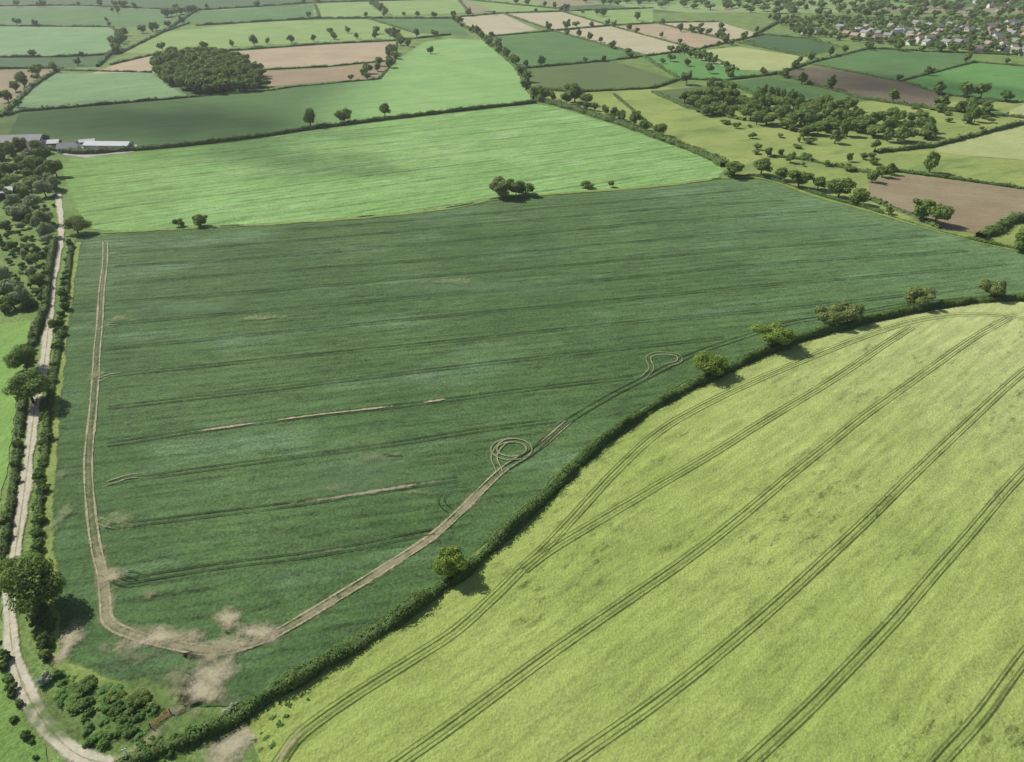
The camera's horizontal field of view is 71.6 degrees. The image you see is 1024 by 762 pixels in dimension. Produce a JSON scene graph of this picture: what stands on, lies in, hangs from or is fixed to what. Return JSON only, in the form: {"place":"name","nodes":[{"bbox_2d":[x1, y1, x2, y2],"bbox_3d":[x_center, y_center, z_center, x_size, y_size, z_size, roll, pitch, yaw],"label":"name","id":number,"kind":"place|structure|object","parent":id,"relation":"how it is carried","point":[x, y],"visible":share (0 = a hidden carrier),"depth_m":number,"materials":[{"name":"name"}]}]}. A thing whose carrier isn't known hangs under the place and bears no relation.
{"place":"outdoors","nodes":[
{"label":"outdoors","id":0,"kind":"place"},
{"bbox_2d":[0,320,32,498],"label":"field","id":1,"kind":"structure","parent":0,"point":[12,335],"depth_m":225.38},
{"bbox_2d":[0,509,47,761],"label":"field","id":2,"kind":"structure","parent":0,"point":[14,747],"depth_m":125.84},
{"bbox_2d":[0,69,60,106],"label":"field","id":3,"kind":"structure","parent":0,"point":[6,76],"depth_m":706.70,"materials":[{"name":"soil"}]},
{"bbox_2d":[0,26,114,55],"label":"field","id":4,"kind":"structure","parent":0,"point":[42,41],"depth_m":974.15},
{"bbox_2d":[0,55,116,67],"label":"field","id":5,"kind":"structure","parent":0,"point":[86,61],"depth_m":809.25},
{"bbox_2d":[2,192,115,761],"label":"farm track","id":6,"kind":"structure","parent":0,"point":[69,748],"depth_m":149.96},
{"bbox_2d":[12,73,184,110],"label":"field","id":7,"kind":"structure","parent":0,"point":[55,90],"depth_m":659.71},
{"bbox_2d":[25,676,183,743],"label":"rough grass","id":8,"kind":"structure","parent":0,"point":[160,696],"depth_m":129.41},
{"bbox_2d":[94,56,154,72],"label":"field","id":9,"kind":"structure","parent":0,"point":[141,64],"depth_m":777.33,"materials":[{"name":"beige soil"}]},
{"bbox_2d":[114,700,189,761],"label":"farm track","id":10,"kind":"structure","parent":0,"point":[156,731],"depth_m":126.80,"materials":[{"name":"soil"}]},
{"bbox_2d":[0,5,313,26],"bbox_3d":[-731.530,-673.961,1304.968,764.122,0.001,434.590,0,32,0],"label":"field","id":11,"kind":"structure","parent":0,"point":[83,16],"depth_m":1286.22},
{"bbox_2d":[0,0,348,8],"bbox_3d":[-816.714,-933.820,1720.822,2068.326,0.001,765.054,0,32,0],"label":"field","id":12,"kind":"structure","parent":0,"point":[184,3],"depth_m":1543.10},
{"bbox_2d":[158,711,249,751],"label":"rough grass","id":13,"kind":"structure","parent":0,"point":[169,727],"depth_m":127.10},
{"bbox_2d":[175,75,264,96],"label":"copse floor","id":14,"kind":"structure","parent":0,"point":[187,91],"depth_m":655.48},
{"bbox_2d":[149,46,266,93],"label":"woodland copse","id":15,"kind":"object","parent":14,"relation":"on","point":[203,69],"visible":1,"depth_m":697.08,"materials":[{"name":"green plant"}]},
{"bbox_2d":[95,546,348,653],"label":"headland soil","id":16,"kind":"structure","parent":0,"point":[106,617],"depth_m":146.20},
{"bbox_2d":[207,722,256,761],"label":"bare soil patch","id":17,"kind":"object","parent":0,"point":[231,746],"depth_m":123.97,"materials":[{"name":"soil"}]},
{"bbox_2d":[8,39,530,146],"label":"wheat field","id":18,"kind":"structure","parent":0,"point":[445,74],"depth_m":600.46,"materials":[{"name":"plant"}]},
{"bbox_2d":[125,19,432,52],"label":"field","id":19,"kind":"structure","parent":0,"point":[279,32],"depth_m":1034.25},
{"bbox_2d":[236,41,395,68],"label":"field","id":20,"kind":"structure","parent":0,"point":[317,55],"depth_m":856.98,"materials":[{"name":"beige soil"}]},
{"bbox_2d":[263,62,386,86],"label":"field","id":21,"kind":"structure","parent":0,"point":[290,77],"depth_m":726.62,"materials":[{"name":"soil"}]},
{"bbox_2d":[316,0,465,16],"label":"field","id":22,"kind":"structure","parent":0,"point":[352,9],"depth_m":1412.80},
{"bbox_2d":[63,104,722,230],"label":"spring crop field","id":23,"kind":"structure","parent":0,"point":[417,164],"depth_m":432.27,"materials":[{"name":"plant"}]},
{"bbox_2d":[343,479,493,594],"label":"headland soil","id":24,"kind":"structure","parent":0,"point":[472,498],"depth_m":165.53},
{"bbox_2d":[376,19,469,35],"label":"field","id":25,"kind":"structure","parent":0,"point":[426,26],"depth_m":1139.89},
{"bbox_2d":[460,14,535,34],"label":"field","id":26,"kind":"structure","parent":0,"point":[496,24],"depth_m":1152.90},
{"bbox_2d":[0,0,1023,761],"bbox_3d":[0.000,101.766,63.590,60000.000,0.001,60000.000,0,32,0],"label":"ground","id":27,"kind":"structure","parent":0,"point":[736,16],"depth_m":458.50,"materials":[{"name":"plant"}]},
{"bbox_2d":[0,369,29,598],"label":"track hedge","id":28,"kind":"object","parent":27,"relation":"on","point":[21,412],"visible":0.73,"depth_m":183.51,"materials":[{"name":"green plant"}]},
{"bbox_2d":[2,344,36,368],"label":"ash tree","id":29,"kind":"object","parent":27,"relation":"on","point":[16,358],"visible":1,"depth_m":227.98,"materials":[{"name":"green plant"}]},
{"bbox_2d":[0,134,49,143],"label":"farm barn","id":30,"kind":"structure","parent":27,"relation":"on","point":[28,137],"depth_m":473.39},
{"bbox_2d":[1,368,51,402],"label":"ash tree","id":31,"kind":"object","parent":27,"relation":"on","point":[25,385],"visible":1,"depth_m":209.92,"materials":[{"name":"green plant"}]},
{"bbox_2d":[0,137,63,312],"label":"roadside woodland","id":32,"kind":"object","parent":27,"relation":"on","point":[29,161],"visible":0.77,"depth_m":382.07,"materials":[{"name":"green plant"}]},
{"bbox_2d":[0,65,63,116],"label":"hedgerow","id":33,"kind":"object","parent":27,"relation":"on","point":[23,94],"visible":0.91,"depth_m":678.90,"materials":[{"name":"green plant"}]},
{"bbox_2d":[0,550,66,614],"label":"ash tree","id":34,"kind":"object","parent":27,"relation":"on","point":[29,582],"visible":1,"depth_m":145.05,"materials":[{"name":"green plant"}]},
{"bbox_2d":[0,238,73,758],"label":"track side bushes","id":35,"kind":"object","parent":27,"relation":"on","point":[43,640],"visible":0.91,"depth_m":172.95,"materials":[{"name":"green plant"}]},
{"bbox_2d":[27,237,57,344],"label":"track hedge","id":36,"kind":"object","parent":27,"relation":"on","point":[43,310],"visible":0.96,"depth_m":276.44,"materials":[{"name":"green plant"}]},
{"bbox_2d":[31,244,73,666],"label":"track hedge","id":37,"kind":"object","parent":27,"relation":"on","point":[56,355],"visible":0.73,"depth_m":204.78,"materials":[{"name":"green plant"}]},
{"bbox_2d":[0,23,120,66],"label":"hedgerow","id":38,"kind":"object","parent":27,"relation":"on","point":[104,58],"visible":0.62,"depth_m":1121.30,"materials":[{"name":"green plant"}]},
{"bbox_2d":[61,214,91,232],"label":"ash tree","id":39,"kind":"object","parent":27,"relation":"on","point":[77,223],"visible":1,"depth_m":334.72,"materials":[{"name":"green plant"}]},
{"bbox_2d":[0,20,189,57],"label":"hedgerow","id":40,"kind":"object","parent":27,"relation":"on","point":[102,53],"visible":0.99,"depth_m":852.64,"materials":[{"name":"green plant"}]},
{"bbox_2d":[5,95,187,115],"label":"hedgerow","id":41,"kind":"object","parent":27,"relation":"on","point":[10,112],"visible":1,"depth_m":595.99,"materials":[{"name":"green plant"}]},
{"bbox_2d":[82,141,133,148],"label":"farm shed","id":42,"kind":"structure","parent":27,"relation":"on","point":[100,144],"depth_m":471.47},
{"bbox_2d":[43,630,309,761],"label":"bramble scrub","id":43,"kind":"object","parent":27,"relation":"on","point":[116,700],"visible":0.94,"depth_m":129.25,"materials":[{"name":"green plant"}]},
{"bbox_2d":[5,99,536,154],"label":"field hedge","id":44,"kind":"object","parent":27,"relation":"on","point":[68,150],"visible":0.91,"depth_m":507.90,"materials":[{"name":"green plant"}]},
{"bbox_2d":[110,32,451,64],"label":"hedgerow","id":45,"kind":"object","parent":27,"relation":"on","point":[235,49],"visible":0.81,"depth_m":929.33,"materials":[{"name":"green plant"}]},
{"bbox_2d":[0,0,568,10],"bbox_3d":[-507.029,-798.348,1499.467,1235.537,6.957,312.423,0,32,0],"label":"hedgerow","id":46,"kind":"object","parent":27,"relation":"on","point":[237,6],"visible":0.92,"depth_m":1462.46,"materials":[{"name":"green plant"}]},
{"bbox_2d":[189,40,397,97],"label":"hedgerow","id":47,"kind":"object","parent":27,"relation":"on","point":[380,76],"visible":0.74,"depth_m":674.39,"materials":[{"name":"green plant"}]},
{"bbox_2d":[195,15,450,25],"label":"hedgerow","id":48,"kind":"object","parent":27,"relation":"on","point":[316,17],"visible":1,"depth_m":1234.22,"materials":[{"name":"green plant"}]},
{"bbox_2d":[489,176,519,196],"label":"hawthorn tree","id":49,"kind":"object","parent":27,"relation":"on","point":[500,185],"visible":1,"depth_m":380.37,"materials":[{"name":"green plant"}]},
{"bbox_2d":[0,0,1020,123],"bbox_3d":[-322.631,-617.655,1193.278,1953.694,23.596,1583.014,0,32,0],"label":"distant hedgerow trees","id":50,"kind":"object","parent":27,"relation":"on","point":[966,89],"visible":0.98,"depth_m":853.72,"materials":[{"name":"green plant"}]},
{"bbox_2d":[457,7,653,16],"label":"hedgerow","id":51,"kind":"object","parent":27,"relation":"on","point":[585,9],"visible":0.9,"depth_m":1351.79,"materials":[{"name":"green plant"}]},
{"bbox_2d":[502,12,679,77],"bbox_3d":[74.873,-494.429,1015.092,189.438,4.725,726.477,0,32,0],"label":"hedgerow","id":52,"kind":"object","parent":27,"relation":"on","point":[652,61],"visible":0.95,"depth_m":933.81,"materials":[{"name":"green plant"}]},
{"bbox_2d":[486,20,718,36],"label":"hedgerow","id":53,"kind":"object","parent":27,"relation":"on","point":[558,29],"visible":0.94,"depth_m":1116.13,"materials":[{"name":"green plant"}]},
{"bbox_2d":[534,95,729,166],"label":"field hedge","id":54,"kind":"object","parent":27,"relation":"on","point":[716,159],"visible":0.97,"depth_m":514.43,"materials":[{"name":"green plant"}]},
{"bbox_2d":[523,32,842,67],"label":"hedgerow","id":55,"kind":"object","parent":27,"relation":"on","point":[648,54],"visible":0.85,"depth_m":857.95,"materials":[{"name":"green plant"}]},
{"bbox_2d":[651,90,746,120],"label":"hedgerow","id":56,"kind":"object","parent":27,"relation":"on","point":[671,99],"visible":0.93,"depth_m":592.08,"materials":[{"name":"green plant"}]},
{"bbox_2d":[693,350,729,375],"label":"oak tree","id":57,"kind":"object","parent":27,"relation":"on","point":[707,362],"visible":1,"depth_m":225.07,"materials":[{"name":"green plant"}]},
{"bbox_2d":[652,21,807,57],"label":"hedgerow","id":58,"kind":"object","parent":27,"relation":"on","point":[754,44],"visible":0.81,"depth_m":941.77,"materials":[{"name":"green plant"}]},
{"bbox_2d":[530,83,995,181],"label":"riverside woodland","id":59,"kind":"object","parent":27,"relation":"on","point":[834,113],"visible":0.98,"depth_m":538.07,"materials":[{"name":"green plant"}]},
{"bbox_2d":[750,322,796,344],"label":"oak tree","id":60,"kind":"object","parent":27,"relation":"on","point":[773,333],"visible":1,"depth_m":240.32,"materials":[{"name":"green plant"}]},
{"bbox_2d":[543,47,1016,91],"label":"hedgerow","id":61,"kind":"object","parent":27,"relation":"on","point":[661,84],"visible":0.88,"depth_m":722.99,"materials":[{"name":"green plant"}]},
{"bbox_2d":[548,87,1023,245],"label":"pasture","id":62,"kind":"structure","parent":27,"relation":"on","point":[712,133],"depth_m":504.48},
{"bbox_2d":[786,169,814,186],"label":"hedgerow tree","id":63,"kind":"object","parent":62,"relation":"on","point":[800,177],"visible":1,"depth_m":395.64,"materials":[{"name":"green plant"}]},
{"bbox_2d":[825,177,856,196],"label":"hedgerow tree","id":64,"kind":"object","parent":62,"relation":"on","point":[840,186],"visible":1,"depth_m":381.23,"materials":[{"name":"green plant"}]},
{"bbox_2d":[583,0,1023,55],"bbox_3d":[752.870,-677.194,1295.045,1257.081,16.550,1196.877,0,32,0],"label":"village trees","id":65,"kind":"object","parent":27,"relation":"on","point":[862,8],"visible":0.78,"depth_m":1200.17,"materials":[{"name":"green plant"}]},
{"bbox_2d":[770,154,872,173],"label":"hedgerow","id":66,"kind":"object","parent":27,"relation":"on","point":[834,164],"visible":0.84,"depth_m":444.04,"materials":[{"name":"green plant"}]},
{"bbox_2d":[723,173,1023,251],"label":"field hedge","id":67,"kind":"object","parent":27,"relation":"on","point":[874,209],"visible":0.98,"depth_m":374.39,"materials":[{"name":"green plant"}]},
{"bbox_2d":[776,71,1023,118],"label":"hedgerow","id":68,"kind":"object","parent":27,"relation":"on","point":[879,99],"visible":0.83,"depth_m":606.72,"materials":[{"name":"green plant"}]},
{"bbox_2d":[868,196,942,228],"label":"hedgerow","id":69,"kind":"object","parent":27,"relation":"on","point":[926,220],"visible":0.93,"depth_m":363.54,"materials":[{"name":"green plant"}]},
{"bbox_2d":[812,64,1023,102],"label":"hedgerow","id":70,"kind":"object","parent":27,"relation":"on","point":[925,88],"visible":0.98,"depth_m":672.26,"materials":[{"name":"green plant"}]},
{"bbox_2d":[913,198,936,219],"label":"hedgerow tree","id":71,"kind":"object","parent":27,"relation":"on","point":[921,208],"visible":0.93,"depth_m":349.81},
{"bbox_2d":[927,203,954,221],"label":"hedgerow tree","id":72,"kind":"object","parent":27,"relation":"on","point":[940,211],"visible":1,"depth_m":343.72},
{"bbox_2d":[867,168,1023,188],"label":"hedgerow","id":73,"kind":"object","parent":27,"relation":"on","point":[945,176],"visible":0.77,"depth_m":414.00,"materials":[{"name":"green plant"}]},
{"bbox_2d":[873,119,1023,153],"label":"hedgerow","id":74,"kind":"object","parent":27,"relation":"on","point":[950,140],"visible":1,"depth_m":486.30,"materials":[{"name":"green plant"}]},
{"bbox_2d":[902,60,1023,80],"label":"hedgerow","id":75,"kind":"object","parent":27,"relation":"on","point":[947,68],"visible":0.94,"depth_m":777.02,"materials":[{"name":"green plant"}]},
{"bbox_2d":[974,211,1023,239],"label":"field hedge","id":76,"kind":"object","parent":27,"relation":"on","point":[999,227],"visible":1,"depth_m":341.64,"materials":[{"name":"green plant"}]},
{"bbox_2d":[465,0,558,11],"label":"field","id":77,"kind":"structure","parent":0,"point":[498,7],"depth_m":1453.36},
{"bbox_2d":[45,180,1023,706],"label":"bean field","id":78,"kind":"structure","parent":0,"point":[273,592],"depth_m":233.25,"materials":[{"name":"plant"}]},
{"bbox_2d":[41,242,181,710],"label":"grass verge","id":79,"kind":"object","parent":78,"relation":"on","point":[71,669],"depth_m":174.98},
{"bbox_2d":[54,628,81,660],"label":"bare soil patch","id":80,"kind":"object","parent":79,"relation":"on","point":[70,638],"visible":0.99,"depth_m":142.21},
{"bbox_2d":[116,626,203,648],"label":"bare soil patch","id":81,"kind":"object","parent":78,"relation":"on","point":[160,634],"visible":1,"depth_m":142.86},
{"bbox_2d":[177,680,220,700],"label":"bare soil patch","id":82,"kind":"object","parent":78,"relation":"on","point":[202,689],"visible":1,"depth_m":132.60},
{"bbox_2d":[194,656,233,686],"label":"bare soil patch","id":83,"kind":"object","parent":78,"relation":"on","point":[211,675],"visible":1,"depth_m":136.04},
{"bbox_2d":[205,636,245,651],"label":"bare soil patch","id":84,"kind":"object","parent":78,"relation":"on","point":[225,644],"visible":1,"depth_m":141.44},
{"bbox_2d":[238,625,274,639],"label":"bare soil patch","id":85,"kind":"object","parent":78,"relation":"on","point":[260,632],"visible":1,"depth_m":144.08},
{"bbox_2d":[83,241,571,655],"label":"headland wheel tracks","id":86,"kind":"object","parent":78,"relation":"on","point":[116,621],"visible":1,"depth_m":165.79},
{"bbox_2d":[65,176,1023,253],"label":"grass verge","id":87,"kind":"object","parent":78,"relation":"on","point":[445,208],"depth_m":362.25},
{"bbox_2d":[106,189,1005,583],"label":"bean tramlines","id":88,"kind":"object","parent":78,"relation":"on","point":[420,369],"visible":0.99,"depth_m":247.14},
{"bbox_2d":[146,300,1019,761],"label":"grass verge","id":89,"kind":"object","parent":78,"relation":"on","point":[484,560],"depth_m":164.77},
{"bbox_2d":[431,545,467,576],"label":"oak tree","id":90,"kind":"object","parent":89,"relation":"on","point":[449,562],"visible":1,"depth_m":153.76,"materials":[{"name":"green plant"}]},
{"bbox_2d":[113,292,1023,761],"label":"field hedge","id":91,"kind":"object","parent":89,"relation":"on","point":[295,678],"visible":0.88,"depth_m":153.92,"materials":[{"name":"green plant"}]},
{"bbox_2d":[504,296,983,469],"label":"headland wheel tracks","id":92,"kind":"object","parent":78,"relation":"on","point":[536,444],"visible":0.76,"depth_m":223.00},
{"bbox_2d":[813,305,847,327],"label":"hawthorn tree","id":93,"kind":"object","parent":78,"relation":"on","point":[831,316],"visible":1,"depth_m":254.58,"materials":[{"name":"green plant"}]},
{"bbox_2d":[831,301,865,322],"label":"hawthorn tree","id":94,"kind":"object","parent":78,"relation":"on","point":[853,312],"visible":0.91,"depth_m":256.96,"materials":[{"name":"green plant"}]},
{"bbox_2d":[904,285,937,305],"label":"hawthorn tree","id":95,"kind":"object","parent":78,"relation":"on","point":[918,295],"visible":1,"depth_m":269.55,"materials":[{"name":"green plant"}]},
{"bbox_2d":[978,278,1007,295],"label":"hawthorn tree","id":96,"kind":"object","parent":78,"relation":"on","point":[995,287],"visible":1,"depth_m":275.06,"materials":[{"name":"green plant"}]},
{"bbox_2d":[507,12,602,28],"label":"field","id":97,"kind":"structure","parent":0,"point":[556,19],"depth_m":1238.18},
{"bbox_2d":[492,32,637,66],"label":"field","id":98,"kind":"structure","parent":0,"point":[553,47],"depth_m":895.50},
{"bbox_2d":[527,61,671,89],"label":"field","id":99,"kind":"structure","parent":0,"point":[606,75],"depth_m":721.63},
{"bbox_2d":[569,9,652,23],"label":"field","id":100,"kind":"structure","parent":0,"point":[623,16],"depth_m":1285.62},
{"bbox_2d":[560,26,689,55],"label":"field","id":101,"kind":"structure","parent":0,"point":[636,42],"depth_m":983.43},
{"bbox_2d":[249,301,1023,761],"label":"barley field","id":102,"kind":"structure","parent":0,"point":[917,681],"depth_m":151.97,"materials":[{"name":"plant"}]},
{"bbox_2d":[271,312,1023,761],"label":"barley tramlines","id":103,"kind":"object","parent":102,"relation":"on","point":[709,544],"visible":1,"depth_m":153.43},
{"bbox_2d":[616,24,728,47],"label":"field","id":104,"kind":"structure","parent":0,"point":[689,38],"depth_m":1023.50,"materials":[{"name":"beige soil"}]},
{"bbox_2d":[656,86,738,105],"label":"field","id":105,"kind":"structure","parent":0,"point":[673,93],"depth_m":647.05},
{"bbox_2d":[640,54,761,78],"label":"field","id":106,"kind":"structure","parent":0,"point":[679,67],"depth_m":765.65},
{"bbox_2d":[665,22,754,40],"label":"field","id":107,"kind":"structure","parent":0,"point":[734,32],"depth_m":1102.09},
{"bbox_2d":[681,47,808,70],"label":"field","id":108,"kind":"structure","parent":0,"point":[741,58],"depth_m":828.97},
{"bbox_2d":[742,36,837,54],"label":"field","id":109,"kind":"structure","parent":0,"point":[801,46],"depth_m":937.38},
{"bbox_2d":[730,78,867,101],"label":"field","id":110,"kind":"structure","parent":0,"point":[807,92],"depth_m":668.63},
{"bbox_2d":[789,66,939,106],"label":"field","id":111,"kind":"structure","parent":0,"point":[865,85],"depth_m":677.73,"materials":[{"name":"brown soil"}]},
{"bbox_2d":[815,49,971,79],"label":"field","id":112,"kind":"structure","parent":0,"point":[890,63],"depth_m":808.79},
{"bbox_2d":[868,175,1023,232],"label":"ploughed field","id":113,"kind":"structure","parent":0,"point":[977,207],"depth_m":385.64,"materials":[{"name":"soil"}]},
{"bbox_2d":[876,150,1023,186],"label":"field","id":114,"kind":"structure","parent":0,"point":[986,169],"depth_m":439.76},
{"bbox_2d":[905,63,1023,100],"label":"field","id":115,"kind":"structure","parent":0,"point":[1000,78],"depth_m":706.30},
{"bbox_2d":[935,125,1023,159],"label":"field","id":116,"kind":"structure","parent":0,"point":[1008,143],"depth_m":482.05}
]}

